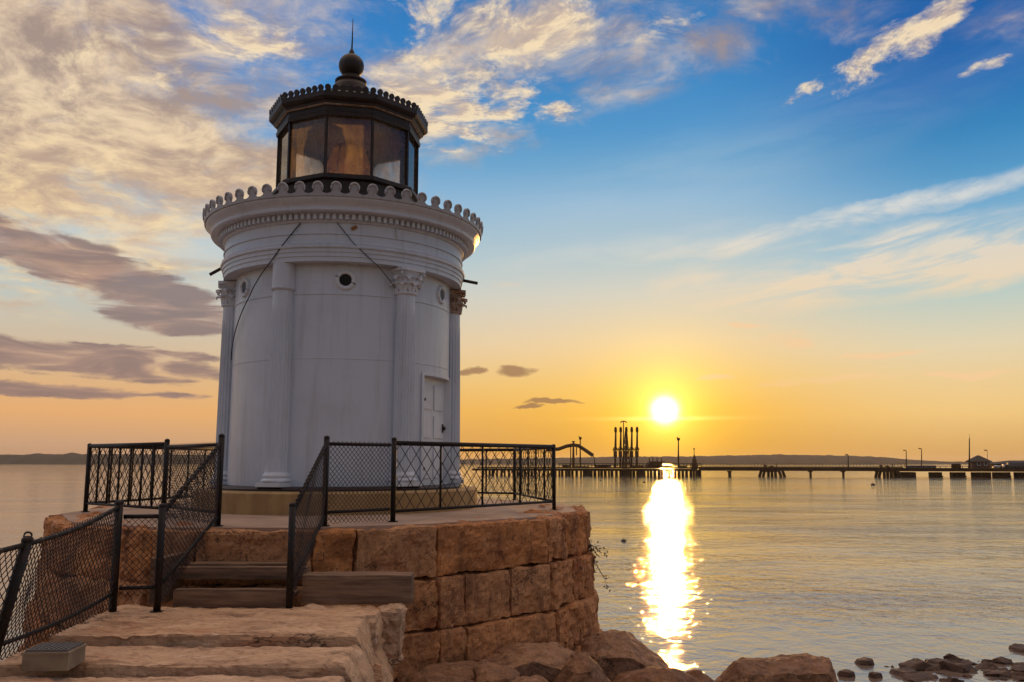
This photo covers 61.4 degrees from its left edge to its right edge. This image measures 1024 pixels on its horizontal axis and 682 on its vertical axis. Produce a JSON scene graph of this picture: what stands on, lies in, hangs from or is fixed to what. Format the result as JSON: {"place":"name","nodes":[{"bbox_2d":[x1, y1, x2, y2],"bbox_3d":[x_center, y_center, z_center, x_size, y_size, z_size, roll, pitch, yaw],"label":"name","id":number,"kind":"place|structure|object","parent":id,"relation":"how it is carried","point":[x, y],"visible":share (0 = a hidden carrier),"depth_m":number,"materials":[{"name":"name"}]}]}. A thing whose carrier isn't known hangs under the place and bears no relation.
{"place":"outdoors","nodes":[
{"label":"outdoors","id":0,"kind":"place"},
{"bbox_2d":[0,452,213,463],"bbox_3d":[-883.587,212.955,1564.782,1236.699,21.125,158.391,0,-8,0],"label":"hills","id":1,"kind":"structure","parent":0,"point":[67,458],"depth_m":1511.70,"materials":[{"name":"grey"}]},
{"bbox_2d":[0,464,1023,681],"bbox_3d":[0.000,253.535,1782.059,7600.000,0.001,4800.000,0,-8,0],"label":"water","id":2,"kind":"structure","parent":0,"point":[713,575],"depth_m":36.71,"materials":[{"name":"grey liquid"}]},
{"bbox_2d":[19,498,601,681],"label":"stone pier","id":3,"kind":"structure","parent":2,"relation":"in","point":[489,581],"depth_m":10.52,"materials":[{"name":"brown stone"}]},
{"bbox_2d":[85,439,169,517],"bbox_3d":[-5.511,1.962,12.316,2.338,1.089,0.126,-7,-10,40],"label":"terrace railing","id":4,"kind":"object","parent":3,"relation":"on","point":[154,445],"visible":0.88,"depth_m":12.19,"materials":[{"name":"black metal"}]},
{"bbox_2d":[81,443,213,511],"bbox_3d":[-5.853,2.372,15.135,0.123,1.059,4.508,-2,-8,15],"label":"terrace railing","id":5,"kind":"object","parent":3,"relation":"on","point":[87,478],"visible":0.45,"depth_m":13.91,"materials":[{"name":"black metal"}]},
{"bbox_2d":[165,434,224,526],"bbox_3d":[-4.037,1.743,10.826,0.131,1.110,1.902,7,-11,-41],"label":"chain link barrier","id":6,"kind":"object","parent":3,"relation":"on","point":[221,438],"visible":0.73,"depth_m":10.75,"materials":[{"name":"black metal"}]},
{"bbox_2d":[193,21,482,515],"bbox_3d":[-2.880,-1.504,14.972,4.759,8.730,4.758,0,-8,0],"label":"lighthouse","id":7,"kind":"object","parent":3,"relation":"on","point":[342,295],"visible":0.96,"depth_m":13.20,"materials":[{"name":"white metal"}]},
{"bbox_2d":[423,377,445,483],"bbox_3d":[-1.293,1.461,14.042,0.115,1.720,1.060,-3,-8,18],"label":"door","id":8,"kind":"structure","parent":7,"relation":"in","point":[434,428],"depth_m":14.09,"materials":[{"name":"white paint"}]},
{"bbox_2d":[322,435,390,526],"bbox_3d":[-1.880,1.706,10.485,0.123,1.089,1.029,-8,-11,44],"label":"chain link barrier","id":9,"kind":"object","parent":3,"relation":"on","point":[327,467],"visible":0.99,"depth_m":10.45,"materials":[{"name":"black metal"}]},
{"bbox_2d":[388,437,556,521],"bbox_3d":[-0.419,1.953,12.248,0.126,1.089,3.585,-6,-10,38],"label":"terrace railing","id":10,"kind":"object","parent":3,"relation":"on","point":[394,460],"visible":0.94,"depth_m":12.01,"materials":[{"name":"black metal"}]},
{"bbox_2d":[460,448,512,493],"bbox_3d":[-1.395,2.735,17.715,3.152,1.056,0.114,-3,-9,22],"label":"terrace railing","id":11,"kind":"object","parent":3,"relation":"on","point":[485,450],"visible":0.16,"depth_m":17.31,"materials":[{"name":"black metal"}]},
{"bbox_2d":[512,448,551,500],"bbox_3d":[0.364,2.407,15.374,0.113,1.056,3.651,1,-8,-10],"label":"terrace railing","id":12,"kind":"object","parent":3,"relation":"on","point":[515,457],"visible":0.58,"depth_m":15.38,"materials":[{"name":"black metal"}]},
{"bbox_2d":[586,540,610,591],"bbox_3d":[1.250,3.391,13.026,0.473,0.765,0.318,-1,-8,8],"label":"wild shrub","id":13,"kind":"object","parent":3,"relation":"attached to","point":[590,548],"visible":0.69,"depth_m":13.01,"materials":[{"name":"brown plant"}]},
{"bbox_2d":[472,463,701,475],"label":"oil wharf","id":14,"kind":"structure","parent":2,"relation":"in","point":[586,470],"depth_m":247.01,"materials":[{"name":"wood"}]},
{"bbox_2d":[547,441,594,466],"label":"conveyor gantry","id":15,"kind":"object","parent":14,"relation":"on","point":[579,446],"visible":0.89,"depth_m":248.58,"materials":[{"name":"black metal"}]},
{"bbox_2d":[579,436,581,466],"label":"lamp pole","id":16,"kind":"object","parent":14,"relation":"on","point":[580,438],"visible":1,"depth_m":251.24,"materials":[{"name":"metal"}]},
{"bbox_2d":[613,427,617,466],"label":"loading arm","id":17,"kind":"object","parent":14,"relation":"on","point":[615,448],"visible":1,"depth_m":245.91},
{"bbox_2d":[618,427,622,466],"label":"loading arm","id":18,"kind":"object","parent":14,"relation":"on","point":[620,448],"visible":1,"depth_m":245.49},
{"bbox_2d":[623,427,627,466],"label":"loading arm","id":19,"kind":"object","parent":14,"relation":"on","point":[625,449],"visible":1,"depth_m":245.07},
{"bbox_2d":[622,432,629,468],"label":"derrick","id":20,"kind":"object","parent":14,"relation":"on","point":[627,451],"visible":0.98,"depth_m":245.30,"materials":[{"name":"black metal"}]},
{"bbox_2d":[620,421,626,466],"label":"floodlight mast","id":21,"kind":"object","parent":20,"relation":"on","point":[623,436],"visible":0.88,"depth_m":248.82,"materials":[{"name":"black metal"}]},
{"bbox_2d":[629,427,633,466],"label":"loading arm","id":22,"kind":"object","parent":14,"relation":"on","point":[631,448],"visible":1,"depth_m":244.65},
{"bbox_2d":[634,427,638,466],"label":"loading arm","id":23,"kind":"object","parent":14,"relation":"on","point":[636,450],"visible":1,"depth_m":244.25},
{"bbox_2d":[644,457,663,466],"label":"control cabin","id":24,"kind":"object","parent":14,"relation":"on","point":[654,465],"visible":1,"depth_m":242.66,"materials":[{"name":"metal"}]},
{"bbox_2d":[677,437,679,466],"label":"lamp pole","id":25,"kind":"object","parent":14,"relation":"on","point":[678,439],"visible":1,"depth_m":243.18,"materials":[{"name":"metal"}]},
{"bbox_2d":[691,448,697,468],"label":"beacon tower","id":26,"kind":"structure","parent":14,"relation":"on","point":[694,459],"depth_m":242.22,"materials":[{"name":"black metal"}]},
{"bbox_2d":[758,464,785,476],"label":"mooring dolphin","id":27,"kind":"object","parent":2,"relation":"in","point":[771,469],"visible":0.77,"depth_m":231.87,"materials":[{"name":"wood"}]},
{"bbox_2d":[699,464,905,476],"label":"trestle bridge","id":28,"kind":"structure","parent":2,"relation":"in","point":[810,470],"depth_m":231.23,"materials":[{"name":"wood"}]},
{"bbox_2d":[837,669,855,677],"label":"shore rock","id":29,"kind":"object","parent":2,"relation":"in","point":[847,673],"visible":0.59,"depth_m":16.18,"materials":[{"name":"brown stone"}]},
{"bbox_2d":[854,657,874,665],"bbox_3d":[7.055,6.482,17.276,0.495,0.264,0.472,0,-8,0],"label":"shore rock","id":30,"kind":"object","parent":2,"relation":"in","point":[865,661],"visible":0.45,"depth_m":17.13,"materials":[{"name":"brown stone"}]},
{"bbox_2d":[868,672,882,678],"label":"shore rock","id":31,"kind":"object","parent":2,"relation":"in","point":[876,675],"visible":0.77,"depth_m":16.10,"materials":[{"name":"brown stone"}]},
{"bbox_2d":[874,464,900,476],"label":"mooring dolphin","id":32,"kind":"object","parent":2,"relation":"in","point":[887,470],"visible":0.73,"depth_m":223.54,"materials":[{"name":"wood"}]},
{"bbox_2d":[889,667,916,676],"bbox_3d":[7.445,6.364,16.378,0.624,0.260,0.704,0,-8,0],"label":"shore rock","id":33,"kind":"object","parent":2,"relation":"in","point":[900,672],"visible":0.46,"depth_m":16.37,"materials":[{"name":"stone"}]},
{"bbox_2d":[898,658,931,670],"bbox_3d":[7.896,6.390,16.881,0.618,0.335,0.484,3,-8,-18],"label":"shore rock","id":34,"kind":"object","parent":2,"relation":"in","point":[917,664],"visible":0.62,"depth_m":16.72,"materials":[{"name":"brown stone"}]},
{"bbox_2d":[903,673,938,681],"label":"shore rock","id":35,"kind":"object","parent":2,"relation":"in","point":[915,677],"visible":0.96,"depth_m":15.99,"materials":[{"name":"brown stone"}]},
{"bbox_2d":[925,663,941,670],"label":"shore rock","id":36,"kind":"object","parent":2,"relation":"in","point":[934,667],"visible":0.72,"depth_m":16.68,"materials":[{"name":"brown stone"}]},
{"bbox_2d":[926,658,948,665],"bbox_3d":[8.502,6.468,17.165,0.662,0.265,0.755,0,-8,0],"label":"shore rock","id":37,"kind":"object","parent":2,"relation":"in","point":[934,660],"visible":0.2,"depth_m":17.17,"materials":[{"name":"brown stone"}]},
{"bbox_2d":[939,678,963,681],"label":"shore rock","id":38,"kind":"object","parent":2,"relation":"in","point":[949,680],"visible":1,"depth_m":15.80,"materials":[{"name":"brown stone"}]},
{"bbox_2d":[943,653,960,660],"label":"shore rock","id":39,"kind":"object","parent":2,"relation":"in","point":[949,656],"visible":0.43,"depth_m":17.53,"materials":[{"name":"brown stone"}]},
{"bbox_2d":[939,661,967,672],"bbox_3d":[8.653,6.392,16.767,0.476,0.332,0.588,4,-9,-29],"label":"shore rock","id":40,"kind":"object","parent":2,"relation":"in","point":[953,667],"visible":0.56,"depth_m":16.61,"materials":[{"name":"brown stone"}]},
{"bbox_2d":[949,660,964,663],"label":"shore rock","id":41,"kind":"object","parent":2,"relation":"in","point":[956,661],"visible":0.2,"depth_m":16.93,"materials":[{"name":"brown stone"}]},
{"bbox_2d":[893,466,1023,477],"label":"timber wharf","id":42,"kind":"structure","parent":2,"relation":"in","point":[1001,472],"depth_m":219.49,"materials":[{"name":"wood"}]},
{"bbox_2d":[904,465,935,467],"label":"freight box","id":43,"kind":"object","parent":42,"relation":"on","point":[920,465],"visible":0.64,"depth_m":226.05,"materials":[{"name":"grey metal"}]},
{"bbox_2d":[969,434,969,467],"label":"radio mast","id":44,"kind":"object","parent":42,"relation":"on","point":[969,450],"visible":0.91,"depth_m":223.07,"materials":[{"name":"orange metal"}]},
{"bbox_2d":[965,455,991,467],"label":"pier house","id":45,"kind":"structure","parent":42,"relation":"on","point":[978,460],"depth_m":220.80,"materials":[{"name":"brown wood"}]},
{"bbox_2d":[989,460,1023,467],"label":"wharf shed","id":46,"kind":"structure","parent":42,"relation":"on","point":[1004,462],"depth_m":225.70,"materials":[{"name":"metal"}]},
{"bbox_2d":[1002,463,1023,467],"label":"parked truck","id":47,"kind":"object","parent":42,"relation":"on","point":[1014,464],"visible":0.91,"depth_m":217.49,"materials":[{"name":"grey metal"}]},
{"bbox_2d":[955,663,975,672],"bbox_3d":[8.693,6.358,16.653,0.505,0.269,0.302,-4,-9,24],"label":"shore rock","id":48,"kind":"object","parent":2,"relation":"in","point":[967,667],"visible":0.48,"depth_m":16.59,"materials":[{"name":"brown stone"}]},
{"bbox_2d":[961,659,975,664],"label":"shore rock","id":49,"kind":"object","parent":2,"relation":"in","point":[965,661],"visible":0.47,"depth_m":17.28,"materials":[{"name":"brown stone"}]},
{"bbox_2d":[976,663,998,668],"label":"shore rock","id":50,"kind":"object","parent":2,"relation":"in","point":[985,665],"visible":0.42,"depth_m":16.84,"materials":[{"name":"brown stone"}]},
{"bbox_2d":[991,671,1011,677],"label":"shore rock","id":51,"kind":"object","parent":2,"relation":"in","point":[1006,675],"visible":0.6,"depth_m":16.15,"materials":[{"name":"brown stone"}]},
{"bbox_2d":[0,0,1023,461],"label":"sky","id":52,"kind":"structure","parent":0,"point":[719,227],"materials":[{"name":"blue"}]},
{"bbox_2d":[460,454,967,463],"bbox_3d":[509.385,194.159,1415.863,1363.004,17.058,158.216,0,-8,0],"label":"hills","id":53,"kind":"structure","parent":0,"point":[780,459],"depth_m":1365.32,"materials":[{"name":"grey"}]},
{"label":"shore","id":54,"kind":"structure","parent":0,"visible":0},
{"bbox_2d":[396,661,484,681],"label":"boulder","id":55,"kind":"object","parent":54,"relation":"on","point":[463,669],"visible":0.75,"depth_m":9.66,"materials":[{"name":"brown stone"}]},
{"bbox_2d":[415,672,473,681],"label":"boulder","id":56,"kind":"object","parent":54,"relation":"on","point":[434,677],"visible":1,"depth_m":8.90,"materials":[{"name":"brown stone"}]},
{"bbox_2d":[473,662,519,681],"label":"boulder","id":57,"kind":"object","parent":54,"relation":"on","point":[490,672],"visible":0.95,"depth_m":9.18,"materials":[{"name":"brown stone"}]},
{"bbox_2d":[479,642,574,681],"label":"boulder","id":58,"kind":"object","parent":54,"relation":"on","point":[547,661],"visible":0.57,"depth_m":9.98,"materials":[{"name":"brown stone"}]},
{"bbox_2d":[511,675,548,681],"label":"boulder","id":59,"kind":"object","parent":54,"relation":"on","point":[536,678],"visible":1,"depth_m":8.94,"materials":[{"name":"brown stone"}]},
{"bbox_2d":[552,651,610,681],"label":"boulder","id":60,"kind":"object","parent":54,"relation":"on","point":[583,666],"visible":0.9,"depth_m":9.59,"materials":[{"name":"brown stone"}]},
{"bbox_2d":[578,629,669,681],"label":"boulder","id":61,"kind":"object","parent":54,"relation":"on","point":[612,653],"visible":0.68,"depth_m":11.69,"materials":[{"name":"brown stone"}]},
{"bbox_2d":[612,666,699,681],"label":"boulder","id":62,"kind":"object","parent":54,"relation":"on","point":[653,674],"visible":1,"depth_m":10.73,"materials":[{"name":"brown stone"}]},
{"bbox_2d":[685,669,714,681],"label":"boulder","id":63,"kind":"object","parent":54,"relation":"on","point":[700,675],"visible":0.7,"depth_m":13.23,"materials":[{"name":"brown stone"}]},
{"bbox_2d":[715,653,837,681],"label":"boulder","id":64,"kind":"object","parent":54,"relation":"on","point":[804,667],"visible":1,"depth_m":13.92,"materials":[{"name":"brown stone"}]},
{"bbox_2d":[884,658,1018,680],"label":"shingle","id":65,"kind":"object","parent":54,"relation":"on","point":[976,670],"visible":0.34,"depth_m":16.65,"materials":[{"name":"brown stone"}]},
{"bbox_2d":[984,670,1011,676],"bbox_3d":[9.210,6.354,16.351,0.583,0.228,0.424,0,-8,0],"label":"shore rock","id":66,"kind":"object","parent":54,"relation":"on","point":[996,674],"visible":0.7,"depth_m":16.23,"materials":[{"name":"brown stone"}]},
{"bbox_2d":[992,656,1011,664],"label":"shore rock","id":67,"kind":"object","parent":54,"relation":"on","point":[1001,660],"visible":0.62,"depth_m":17.27,"materials":[{"name":"brown stone"}]},
{"bbox_2d":[1008,643,1023,652],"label":"shore rock","id":68,"kind":"object","parent":54,"relation":"on","point":[1016,647],"visible":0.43,"depth_m":18.44,"materials":[{"name":"brown stone"}]},
{"bbox_2d":[1010,671,1023,675],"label":"shore rock","id":69,"kind":"object","parent":54,"relation":"on","point":[1016,673],"visible":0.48,"depth_m":16.20,"materials":[{"name":"brown stone"}]},
{"bbox_2d":[1010,676,1023,680],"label":"shore rock","id":70,"kind":"object","parent":54,"relation":"on","point":[1019,678],"visible":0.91,"depth_m":15.92,"materials":[{"name":"brown stone"}]},
{"bbox_2d":[1011,662,1023,671],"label":"shore rock","id":71,"kind":"object","parent":54,"relation":"on","point":[1019,667],"visible":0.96,"depth_m":16.35,"materials":[{"name":"brown stone"}]},
{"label":"breakwater","id":72,"kind":"object","parent":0,"visible":0},
{"bbox_2d":[0,674,344,681],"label":"granite slab","id":73,"kind":"structure","parent":72,"relation":"on","point":[225,678],"depth_m":6.33,"materials":[{"name":"brown stone"}]},
{"bbox_2d":[0,645,374,681],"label":"granite slab","id":74,"kind":"structure","parent":72,"relation":"on","point":[350,664],"depth_m":6.65,"materials":[{"name":"brown stone"}]},
{"bbox_2d":[21,642,86,670],"bbox_3d":[-3.458,2.381,6.515,0.346,0.150,0.316,0,-8,-3],"label":"floodlight box","id":75,"kind":"object","parent":74,"relation":"on","point":[54,656],"visible":1,"depth_m":6.38,"materials":[{"name":"beige metal"}]},
{"bbox_2d":[48,604,393,681],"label":"granite slab","id":76,"kind":"structure","parent":72,"relation":"on","point":[189,627],"depth_m":7.77,"materials":[{"name":"brown stone"}]},
{"bbox_2d":[150,442,222,612],"bbox_3d":[-3.495,1.943,9.332,0.143,1.740,1.597,0,-8,0],"label":"stair railing","id":77,"kind":"object","parent":76,"relation":"on","point":[164,508],"visible":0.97,"depth_m":9.11,"materials":[{"name":"black metal"}]},
{"bbox_2d":[149,552,308,607],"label":"timber steps","id":78,"kind":"structure","parent":76,"relation":"on","point":[178,594],"depth_m":9.04,"materials":[{"name":"brown wood"}]},
{"bbox_2d":[282,442,327,609],"bbox_3d":[-2.240,1.955,9.417,0.134,1.739,1.428,0,-8,0],"label":"stair railing","id":79,"kind":"object","parent":76,"relation":"on","point":[292,576],"visible":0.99,"depth_m":9.22,"materials":[{"name":"black metal"}]},
{"bbox_2d":[302,603,407,665],"bbox_3d":[-1.620,2.962,8.690,1.116,0.602,0.410,0,-8,0],"label":"broken stone","id":80,"kind":"object","parent":76,"relation":"on","point":[393,617],"visible":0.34,"depth_m":8.55,"materials":[{"name":"stone"}]},
{"bbox_2d":[302,571,413,603],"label":"timber beam","id":81,"kind":"structure","parent":80,"relation":"on","point":[361,587],"depth_m":8.88,"materials":[{"name":"brown wood"}]},
{"bbox_3d":[-2.603,2.618,4.147,2.892,0.850,1.430,0,-8,0],"label":"granite slab","id":82,"kind":"object","parent":72,"relation":"on","visible":0},
{"bbox_2d":[0,500,123,659],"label":"chain link fence","id":83,"kind":"object","parent":82,"relation":"on","point":[18,569],"visible":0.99,"depth_m":7.21,"materials":[{"name":"black metal"}]},
{"bbox_2d":[119,514,158,596],"bbox_3d":[-3.675,2.119,8.534,0.362,0.793,0.040,2,-8,-11],"label":"chain link barrier","id":84,"kind":"object","parent":83,"relation":"attached to","point":[139,517],"visible":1,"depth_m":8.53,"materials":[{"name":"black metal"}]}
]}

